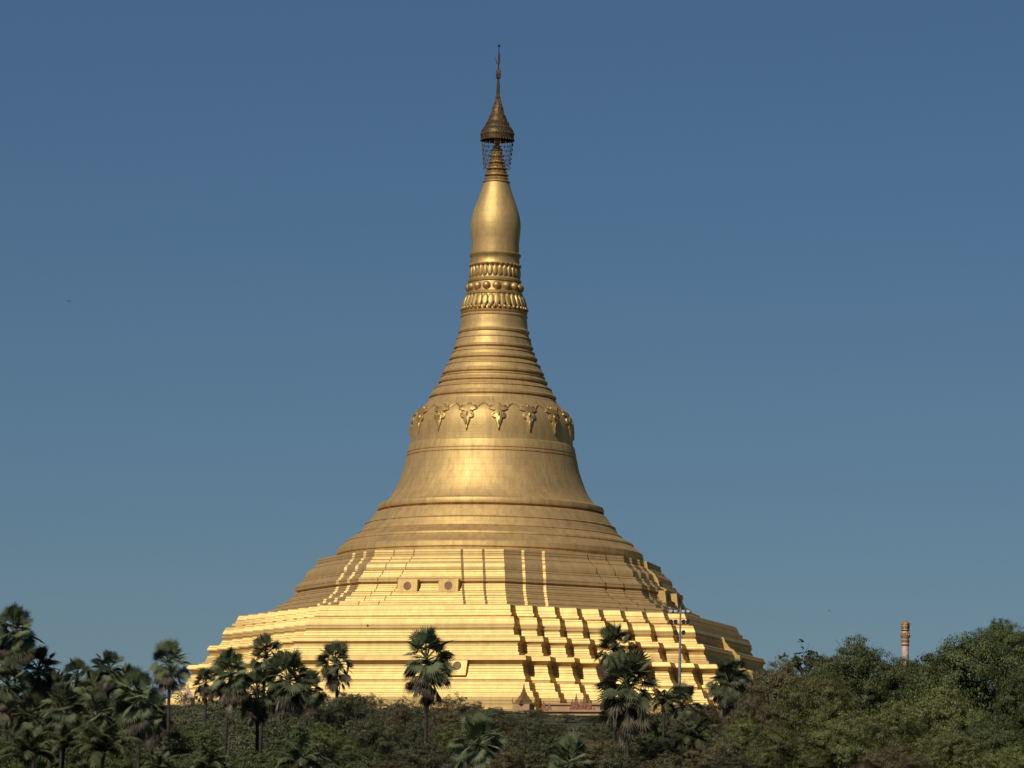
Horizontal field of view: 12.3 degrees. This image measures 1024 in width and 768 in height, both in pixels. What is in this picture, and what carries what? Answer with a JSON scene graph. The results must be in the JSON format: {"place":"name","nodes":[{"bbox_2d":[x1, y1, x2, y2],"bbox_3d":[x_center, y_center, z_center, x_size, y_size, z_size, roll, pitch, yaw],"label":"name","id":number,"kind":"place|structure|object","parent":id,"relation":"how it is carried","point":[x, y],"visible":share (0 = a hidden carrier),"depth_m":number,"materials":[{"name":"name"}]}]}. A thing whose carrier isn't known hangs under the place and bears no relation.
{"place":"outdoors","nodes":[
{"label":"outdoors","id":0,"kind":"place"},
{"bbox_2d":[2,705,856,767],"bbox_3d":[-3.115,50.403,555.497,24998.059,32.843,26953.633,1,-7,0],"label":"ground","id":1,"kind":"structure","parent":0,"point":[574,723],"depth_m":611.50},
{"bbox_2d":[0,656,31,762],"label":"fan palm","id":2,"kind":"object","parent":1,"relation":"on","point":[10,690],"visible":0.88,"depth_m":428.91,"materials":[{"name":"green plant"}]},
{"bbox_2d":[0,601,45,760],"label":"fan palm","id":3,"kind":"object","parent":1,"relation":"on","point":[17,644],"visible":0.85,"depth_m":435.43,"materials":[{"name":"green plant"}]},
{"bbox_2d":[0,737,45,767],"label":"shrub","id":4,"kind":"object","parent":1,"relation":"on","point":[12,763],"visible":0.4,"depth_m":425.20,"materials":[{"name":"green plant"}]},
{"bbox_2d":[6,688,50,767],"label":"fan palm","id":5,"kind":"object","parent":1,"relation":"on","point":[31,721],"visible":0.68,"depth_m":420.76,"materials":[{"name":"green plant"}]},
{"bbox_2d":[0,725,59,767],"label":"feather palm","id":6,"kind":"object","parent":1,"relation":"on","point":[31,747],"visible":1,"depth_m":394.32,"materials":[{"name":"green plant"}]},
{"bbox_2d":[17,644,61,766],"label":"fan palm","id":7,"kind":"object","parent":1,"relation":"on","point":[39,683],"visible":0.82,"depth_m":439.04,"materials":[{"name":"green plant"}]},
{"bbox_2d":[41,666,74,726],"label":"fan palm","id":8,"kind":"object","parent":1,"relation":"on","point":[57,677],"visible":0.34,"depth_m":455.00,"materials":[{"name":"green plant"}]},
{"bbox_2d":[39,681,86,767],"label":"fan palm","id":9,"kind":"object","parent":1,"relation":"on","point":[73,719],"visible":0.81,"depth_m":416.95,"materials":[{"name":"green plant"}]},
{"bbox_2d":[45,724,81,767],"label":"feather palm","id":10,"kind":"object","parent":1,"relation":"on","point":[64,739],"visible":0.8,"depth_m":402.66,"materials":[{"name":"green plant"}]},
{"bbox_2d":[22,733,104,767],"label":"shrub","id":11,"kind":"object","parent":1,"relation":"on","point":[68,764],"visible":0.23,"depth_m":433.31,"materials":[{"name":"green plant"}]},
{"bbox_2d":[62,657,92,758],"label":"fan palm","id":12,"kind":"object","parent":1,"relation":"on","point":[76,664],"visible":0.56,"depth_m":451.13,"materials":[{"name":"green plant"}]},
{"bbox_2d":[72,668,106,750],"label":"fan palm","id":13,"kind":"object","parent":1,"relation":"on","point":[90,675],"visible":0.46,"depth_m":447.02,"materials":[{"name":"green plant"}]},
{"bbox_2d":[77,689,115,751],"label":"fan palm","id":14,"kind":"object","parent":1,"relation":"on","point":[96,701],"visible":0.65,"depth_m":426.89,"materials":[{"name":"green plant"}]},
{"bbox_2d":[69,721,142,767],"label":"feather palm","id":15,"kind":"object","parent":1,"relation":"on","point":[102,741],"visible":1,"depth_m":392.38,"materials":[{"name":"green plant"}]},
{"bbox_2d":[90,650,125,757],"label":"fan palm","id":16,"kind":"object","parent":1,"relation":"on","point":[109,678],"visible":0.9,"depth_m":445.22,"materials":[{"name":"green plant"}]},
{"bbox_2d":[68,748,149,767],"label":"shrub","id":17,"kind":"object","parent":1,"relation":"on","point":[120,761],"visible":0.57,"depth_m":417.07,"materials":[{"name":"green plant"}]},
{"bbox_2d":[110,662,142,749],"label":"fan palm","id":18,"kind":"object","parent":1,"relation":"on","point":[127,667],"visible":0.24,"depth_m":449.46,"materials":[{"name":"green plant"}]},
{"bbox_2d":[110,665,164,767],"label":"fan palm","id":19,"kind":"object","parent":1,"relation":"on","point":[133,711],"visible":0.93,"depth_m":412.89,"materials":[{"name":"green plant"}]},
{"bbox_2d":[140,693,173,760],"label":"fan palm","id":20,"kind":"object","parent":1,"relation":"on","point":[160,730],"visible":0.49,"depth_m":428.48,"materials":[{"name":"green plant"}]},
{"bbox_2d":[139,751,180,767],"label":"feather palm","id":21,"kind":"object","parent":1,"relation":"on","point":[160,761],"visible":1,"depth_m":390.37,"materials":[{"name":"green plant"}]},
{"bbox_2d":[148,637,192,751],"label":"fan palm","id":22,"kind":"object","parent":1,"relation":"on","point":[166,674],"visible":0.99,"depth_m":423.32,"materials":[{"name":"green plant"}]},
{"bbox_2d":[148,754,205,767],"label":"shrub","id":23,"kind":"object","parent":1,"relation":"on","point":[184,760],"visible":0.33,"depth_m":399.59,"materials":[{"name":"green plant"}]},
{"bbox_2d":[180,684,195,706],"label":"pavilion","id":24,"kind":"structure","parent":1,"relation":"on","point":[190,693],"depth_m":632.72,"materials":[{"name":"beige paint"}]},
{"bbox_2d":[161,723,236,767],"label":"shrub","id":25,"kind":"object","parent":1,"relation":"on","point":[187,743],"visible":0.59,"depth_m":418.27,"materials":[{"name":"green plant"}]},
{"bbox_2d":[191,667,215,728],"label":"fan palm","id":26,"kind":"object","parent":1,"relation":"on","point":[203,691],"visible":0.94,"depth_m":447.26,"materials":[{"name":"green plant"}]},
{"bbox_2d":[179,743,231,767],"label":"feather palm","id":27,"kind":"object","parent":1,"relation":"on","point":[206,755],"visible":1,"depth_m":394.50,"materials":[{"name":"green plant"}]},
{"bbox_2d":[208,644,255,760],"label":"fan palm","id":28,"kind":"object","parent":1,"relation":"on","point":[233,692],"visible":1,"depth_m":425.03,"materials":[{"name":"green plant"}]},
{"bbox_2d":[218,748,293,767],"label":"shrub","id":29,"kind":"object","parent":1,"relation":"on","point":[255,759],"visible":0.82,"depth_m":401.75,"materials":[{"name":"green plant"}]},
{"bbox_2d":[237,662,276,751],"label":"fan palm","id":30,"kind":"object","parent":1,"relation":"on","point":[256,708],"visible":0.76,"depth_m":430.96,"materials":[{"name":"green plant"}]},
{"bbox_2d":[249,630,284,763],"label":"fan palm","id":31,"kind":"object","parent":1,"relation":"on","point":[265,639],"visible":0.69,"depth_m":441.61,"materials":[{"name":"green plant"}]},
{"bbox_2d":[264,646,318,767],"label":"fan palm","id":32,"kind":"object","parent":1,"relation":"on","point":[283,692],"visible":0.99,"depth_m":421.07,"materials":[{"name":"green plant"}]},
{"bbox_2d":[264,732,331,767],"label":"feather palm","id":33,"kind":"object","parent":1,"relation":"on","point":[301,755],"visible":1,"depth_m":394.53,"materials":[{"name":"green plant"}]},
{"bbox_2d":[269,714,344,767],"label":"shrub","id":34,"kind":"object","parent":1,"relation":"on","point":[299,730],"visible":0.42,"depth_m":410.45,"materials":[{"name":"green plant"}]},
{"bbox_2d":[293,669,328,767],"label":"fan palm","id":35,"kind":"object","parent":1,"relation":"on","point":[316,700],"visible":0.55,"depth_m":438.97,"materials":[{"name":"green plant"}]},
{"bbox_2d":[314,639,353,764],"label":"fan palm","id":36,"kind":"object","parent":1,"relation":"on","point":[332,683],"visible":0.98,"depth_m":445.55,"materials":[{"name":"green plant"}]},
{"bbox_2d":[308,723,360,764],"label":"shrub","id":37,"kind":"object","parent":1,"relation":"on","point":[331,743],"visible":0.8,"depth_m":406.52,"materials":[{"name":"green plant"}]},
{"bbox_2d":[307,692,377,734],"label":"shrub","id":38,"kind":"object","parent":1,"relation":"on","point":[334,714],"visible":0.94,"depth_m":428.44,"materials":[{"name":"green plant"}]},
{"bbox_2d":[326,747,392,767],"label":"shrub","id":39,"kind":"object","parent":1,"relation":"on","point":[371,760],"visible":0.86,"depth_m":398.63,"materials":[{"name":"green plant"}]},
{"bbox_2d":[336,715,404,759],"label":"shrub","id":40,"kind":"object","parent":1,"relation":"on","point":[369,728],"visible":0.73,"depth_m":418.10,"materials":[{"name":"green plant"}]},
{"bbox_2d":[356,691,391,721],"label":"shrub","id":41,"kind":"object","parent":1,"relation":"on","point":[380,704],"visible":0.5,"depth_m":583.93,"materials":[{"name":"green plant"}]},
{"bbox_2d":[370,759,417,767],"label":"shrub","id":42,"kind":"object","parent":1,"relation":"on","point":[387,764],"visible":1,"depth_m":390.64,"materials":[{"name":"green plant"}]},
{"bbox_2d":[375,704,418,730],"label":"shrub","id":43,"kind":"object","parent":1,"relation":"on","point":[402,711],"visible":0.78,"depth_m":468.66,"materials":[{"name":"green plant"}]},
{"bbox_2d":[372,716,423,764],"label":"shrub","id":44,"kind":"object","parent":1,"relation":"on","point":[414,728],"visible":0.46,"depth_m":426.49,"materials":[{"name":"green plant"}]},
{"bbox_2d":[386,695,419,724],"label":"shrub","id":45,"kind":"object","parent":1,"relation":"on","point":[402,700],"visible":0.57,"depth_m":583.81,"materials":[{"name":"green plant"}]},
{"bbox_2d":[385,741,468,767],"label":"shrub","id":46,"kind":"object","parent":1,"relation":"on","point":[426,757],"visible":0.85,"depth_m":399.82,"materials":[{"name":"green plant"}]},
{"bbox_2d":[402,624,457,767],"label":"fan palm","id":47,"kind":"object","parent":1,"relation":"on","point":[424,682],"visible":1,"depth_m":411.47,"materials":[{"name":"green plant"}]},
{"bbox_2d":[429,691,469,719],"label":"shrub","id":48,"kind":"object","parent":1,"relation":"on","point":[448,704],"visible":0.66,"depth_m":584.06,"materials":[{"name":"green plant"}]},
{"bbox_2d":[422,708,484,755],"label":"shrub","id":49,"kind":"object","parent":1,"relation":"on","point":[449,720],"visible":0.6,"depth_m":428.54,"materials":[{"name":"green plant"}]},
{"bbox_2d":[430,725,491,756],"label":"shrub","id":50,"kind":"object","parent":1,"relation":"on","point":[460,732],"visible":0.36,"depth_m":406.87,"materials":[{"name":"green plant"}]},
{"bbox_2d":[166,44,765,713],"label":"golden pagoda","id":51,"kind":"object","parent":1,"relation":"on","point":[498,550],"visible":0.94,"depth_m":670.97,"materials":[{"name":"paint"}]},
{"bbox_2d":[453,701,486,721],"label":"shrub","id":52,"kind":"object","parent":1,"relation":"on","point":[462,707],"visible":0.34,"depth_m":478.84,"materials":[{"name":"green plant"}]},
{"bbox_2d":[446,708,509,767],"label":"fan palm","id":53,"kind":"object","parent":1,"relation":"on","point":[475,725],"visible":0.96,"depth_m":396.78,"materials":[{"name":"green plant"}]},
{"bbox_2d":[479,707,504,718],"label":"shrub","id":54,"kind":"object","parent":1,"relation":"on","point":[494,711],"visible":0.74,"depth_m":604.50,"materials":[{"name":"green plant"}]},
{"bbox_2d":[457,717,530,751],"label":"shrub","id":55,"kind":"object","parent":1,"relation":"on","point":[512,735],"visible":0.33,"depth_m":439.14,"materials":[{"name":"green plant"}]},
{"bbox_2d":[480,747,537,767],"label":"shrub","id":56,"kind":"object","parent":1,"relation":"on","point":[513,758],"visible":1,"depth_m":389.95,"materials":[{"name":"green plant"}]},
{"bbox_2d":[0,679,1023,767],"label":"undergrowth","id":57,"kind":"object","parent":1,"relation":"on","point":[239,740],"visible":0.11,"depth_m":573.31,"materials":[{"name":"green plant"}]},
{"bbox_2d":[512,685,535,712],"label":"pavilion","id":58,"kind":"structure","parent":1,"relation":"on","point":[523,701],"depth_m":630.58,"materials":[{"name":"beige paint"}]},
{"bbox_2d":[494,738,565,767],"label":"shrub","id":59,"kind":"object","parent":1,"relation":"on","point":[538,756],"visible":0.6,"depth_m":402.55,"materials":[{"name":"green plant"}]},
{"bbox_2d":[516,718,553,765],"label":"shrub","id":60,"kind":"object","parent":1,"relation":"on","point":[538,734],"visible":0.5,"depth_m":448.44,"materials":[{"name":"green plant"}]},
{"bbox_2d":[524,709,548,718],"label":"shrub","id":61,"kind":"object","parent":1,"relation":"on","point":[536,713],"visible":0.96,"depth_m":610.62,"materials":[{"name":"green plant"}]},
{"bbox_2d":[530,733,580,766],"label":"shrub","id":62,"kind":"object","parent":1,"relation":"on","point":[551,739],"visible":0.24,"depth_m":408.80,"materials":[{"name":"green plant"}]},
{"bbox_2d":[544,723,569,736],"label":"shrub","id":63,"kind":"object","parent":1,"relation":"on","point":[558,729],"visible":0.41,"depth_m":518.66,"materials":[{"name":"green plant"}]},
{"bbox_2d":[547,730,597,767],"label":"fan palm","id":64,"kind":"object","parent":1,"relation":"on","point":[570,741],"visible":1,"depth_m":394.94,"materials":[{"name":"green plant"}]},
{"bbox_2d":[541,692,605,715],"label":"shrine gate","id":65,"kind":"structure","parent":1,"relation":"on","point":[583,708],"depth_m":626.58,"materials":[{"name":"pink paint"}]},
{"bbox_2d":[554,733,618,767],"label":"shrub","id":66,"kind":"object","parent":1,"relation":"on","point":[595,739],"visible":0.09,"depth_m":438.16,"materials":[{"name":"green plant"}]},
{"bbox_2d":[578,715,605,724],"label":"shrub","id":67,"kind":"object","parent":1,"relation":"on","point":[589,719],"visible":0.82,"depth_m":604.55,"materials":[{"name":"green plant"}]},
{"bbox_2d":[576,739,625,767],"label":"shrub","id":68,"kind":"object","parent":1,"relation":"on","point":[593,755],"visible":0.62,"depth_m":404.50,"materials":[{"name":"green plant"}]},
{"bbox_2d":[582,724,619,744],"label":"shrub","id":69,"kind":"object","parent":1,"relation":"on","point":[599,732],"visible":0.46,"depth_m":508.78,"materials":[{"name":"green plant"}]},
{"bbox_2d":[578,753,645,767],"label":"shrub","id":70,"kind":"object","parent":1,"relation":"on","point":[610,762],"visible":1,"depth_m":395.92,"materials":[{"name":"green plant"}]},
{"bbox_2d":[593,621,638,752],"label":"fan palm","id":71,"kind":"object","parent":1,"relation":"on","point":[614,630],"visible":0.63,"depth_m":439.91,"materials":[{"name":"green plant"}]},
{"bbox_2d":[592,645,661,758],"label":"fan palm","id":72,"kind":"object","parent":1,"relation":"on","point":[626,718],"visible":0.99,"depth_m":419.11,"materials":[{"name":"green plant"}]},
{"bbox_2d":[599,731,680,767],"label":"shrub","id":73,"kind":"object","parent":1,"relation":"on","point":[640,743],"visible":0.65,"depth_m":427.76,"materials":[{"name":"green plant"}]},
{"bbox_2d":[630,717,675,749],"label":"shrub","id":74,"kind":"object","parent":1,"relation":"on","point":[656,726],"visible":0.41,"depth_m":444.42,"materials":[{"name":"green plant"}]},
{"bbox_2d":[649,686,680,744],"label":"feather palm","id":75,"kind":"object","parent":1,"relation":"on","point":[665,700],"visible":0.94,"depth_m":439.29,"materials":[{"name":"green plant"}]},
{"bbox_2d":[635,751,700,767],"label":"shrub","id":76,"kind":"object","parent":1,"relation":"on","point":[666,761],"visible":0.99,"depth_m":398.51,"materials":[{"name":"green plant"}]},
{"bbox_2d":[669,607,689,712],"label":"floodlight mast","id":77,"kind":"object","parent":1,"relation":"on","point":[683,632],"visible":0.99,"depth_m":606.29,"materials":[{"name":"metal"}]},
{"bbox_2d":[666,679,703,764],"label":"fan palm","id":78,"kind":"object","parent":1,"relation":"on","point":[686,691],"visible":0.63,"depth_m":445.21,"materials":[{"name":"green plant"}]},
{"bbox_2d":[659,714,714,766],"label":"shrub","id":79,"kind":"object","parent":1,"relation":"on","point":[690,724],"visible":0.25,"depth_m":430.02,"materials":[{"name":"green plant"}]},
{"bbox_2d":[666,717,719,766],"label":"feather palm","id":80,"kind":"object","parent":1,"relation":"on","point":[697,734],"visible":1,"depth_m":413.09,"materials":[{"name":"green plant"}]},
{"bbox_2d":[686,702,727,743],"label":"shrub","id":81,"kind":"object","parent":1,"relation":"on","point":[710,715],"visible":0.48,"depth_m":449.01,"materials":[{"name":"green plant"}]},
{"bbox_2d":[682,736,745,767],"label":"shrub","id":82,"kind":"object","parent":1,"relation":"on","point":[722,747],"visible":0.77,"depth_m":410.30,"materials":[{"name":"green plant"}]},
{"bbox_2d":[702,654,754,720],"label":"fan palm","id":83,"kind":"object","parent":1,"relation":"on","point":[726,695],"visible":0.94,"depth_m":431.27,"materials":[{"name":"green plant"}]},
{"bbox_2d":[705,752,760,767],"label":"shrub","id":84,"kind":"object","parent":1,"relation":"on","point":[737,761],"visible":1,"depth_m":392.35,"materials":[{"name":"green plant"}]},
{"bbox_2d":[710,717,763,757],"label":"shrub","id":85,"kind":"object","parent":1,"relation":"on","point":[740,732],"visible":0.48,"depth_m":418.12,"materials":[{"name":"green plant"}]},
{"bbox_2d":[719,690,784,749],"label":"broadleaf tree","id":86,"kind":"object","parent":1,"relation":"on","point":[748,706],"visible":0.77,"depth_m":423.44,"materials":[{"name":"green plant"}]},
{"bbox_2d":[736,656,812,736],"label":"broadleaf tree","id":87,"kind":"object","parent":1,"relation":"on","point":[766,686],"visible":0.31,"depth_m":438.50,"materials":[{"name":"green plant"}]},
{"bbox_2d":[731,724,830,767],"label":"broadleaf tree","id":88,"kind":"object","parent":1,"relation":"on","point":[775,745],"visible":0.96,"depth_m":397.87,"materials":[{"name":"green plant"}]},
{"bbox_2d":[775,639,822,675],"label":"tree","id":89,"kind":"object","parent":1,"relation":"on","point":[807,661],"visible":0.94,"depth_m":460.86,"materials":[{"name":"green plant"}]},
{"bbox_2d":[770,671,862,737],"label":"broadleaf tree","id":90,"kind":"object","parent":1,"relation":"on","point":[819,693],"visible":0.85,"depth_m":423.50,"materials":[{"name":"green plant"}]},
{"bbox_2d":[785,711,880,767],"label":"broadleaf tree","id":91,"kind":"object","parent":1,"relation":"on","point":[845,746],"visible":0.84,"depth_m":401.51,"materials":[{"name":"green plant"}]},
{"bbox_2d":[805,652,873,767],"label":"broadleaf tree","id":92,"kind":"object","parent":1,"relation":"on","point":[816,665],"visible":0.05,"depth_m":445.82,"materials":[{"name":"green plant"}]},
{"bbox_2d":[807,633,917,766],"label":"broadleaf tree","id":93,"kind":"object","parent":1,"relation":"on","point":[866,668],"visible":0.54,"depth_m":437.97,"materials":[{"name":"green plant"}]},
{"bbox_2d":[837,699,940,759],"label":"broadleaf tree","id":94,"kind":"object","parent":1,"relation":"on","point":[887,727],"visible":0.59,"depth_m":410.18,"materials":[{"name":"green plant"}]},
{"bbox_2d":[850,741,932,767],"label":"broadleaf tree","id":95,"kind":"object","parent":1,"relation":"on","point":[895,756],"visible":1,"depth_m":391.73,"materials":[{"name":"green plant"}]},
{"bbox_2d":[900,621,909,664],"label":"carved pillar","id":96,"kind":"structure","parent":1,"relation":"on","point":[905,633],"depth_m":640.27,"materials":[{"name":"stone"}]},
{"bbox_2d":[892,651,953,704],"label":"broadleaf tree","id":97,"kind":"object","parent":1,"relation":"on","point":[910,680],"visible":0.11,"depth_m":436.72,"materials":[{"name":"green plant"}]},
{"bbox_2d":[897,678,991,764],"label":"broadleaf tree","id":98,"kind":"object","parent":1,"relation":"on","point":[956,714],"visible":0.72,"depth_m":415.86,"materials":[{"name":"green plant"}]},
{"bbox_2d":[911,730,993,767],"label":"broadleaf tree","id":99,"kind":"object","parent":1,"relation":"on","point":[952,745],"visible":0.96,"depth_m":395.83,"materials":[{"name":"green plant"}]},
{"bbox_2d":[894,631,1023,754],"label":"broadleaf tree","id":100,"kind":"object","parent":1,"relation":"on","point":[973,667],"visible":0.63,"depth_m":427.54,"materials":[{"name":"green plant"}]},
{"bbox_2d":[958,711,1023,765],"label":"broadleaf tree","id":101,"kind":"object","parent":1,"relation":"on","point":[996,735],"visible":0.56,"depth_m":401.22,"materials":[{"name":"green plant"}]},
{"bbox_2d":[963,616,1023,674],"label":"broadleaf tree","id":102,"kind":"object","parent":1,"relation":"on","point":[1002,632],"visible":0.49,"depth_m":443.85,"materials":[{"name":"green plant"}]},
{"bbox_2d":[977,741,1023,767],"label":"broadleaf tree","id":103,"kind":"object","parent":1,"relation":"on","point":[1014,757],"visible":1,"depth_m":391.93,"materials":[{"name":"green plant"}]},
{"bbox_2d":[991,653,1023,723],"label":"broadleaf tree","id":104,"kind":"object","parent":1,"relation":"on","point":[1014,683],"visible":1,"depth_m":423.20,"materials":[{"name":"green plant"}]},
{"bbox_2d":[0,0,1023,709],"label":"sky","id":105,"kind":"structure","parent":0,"point":[771,261],"materials":[{"name":"blue"}]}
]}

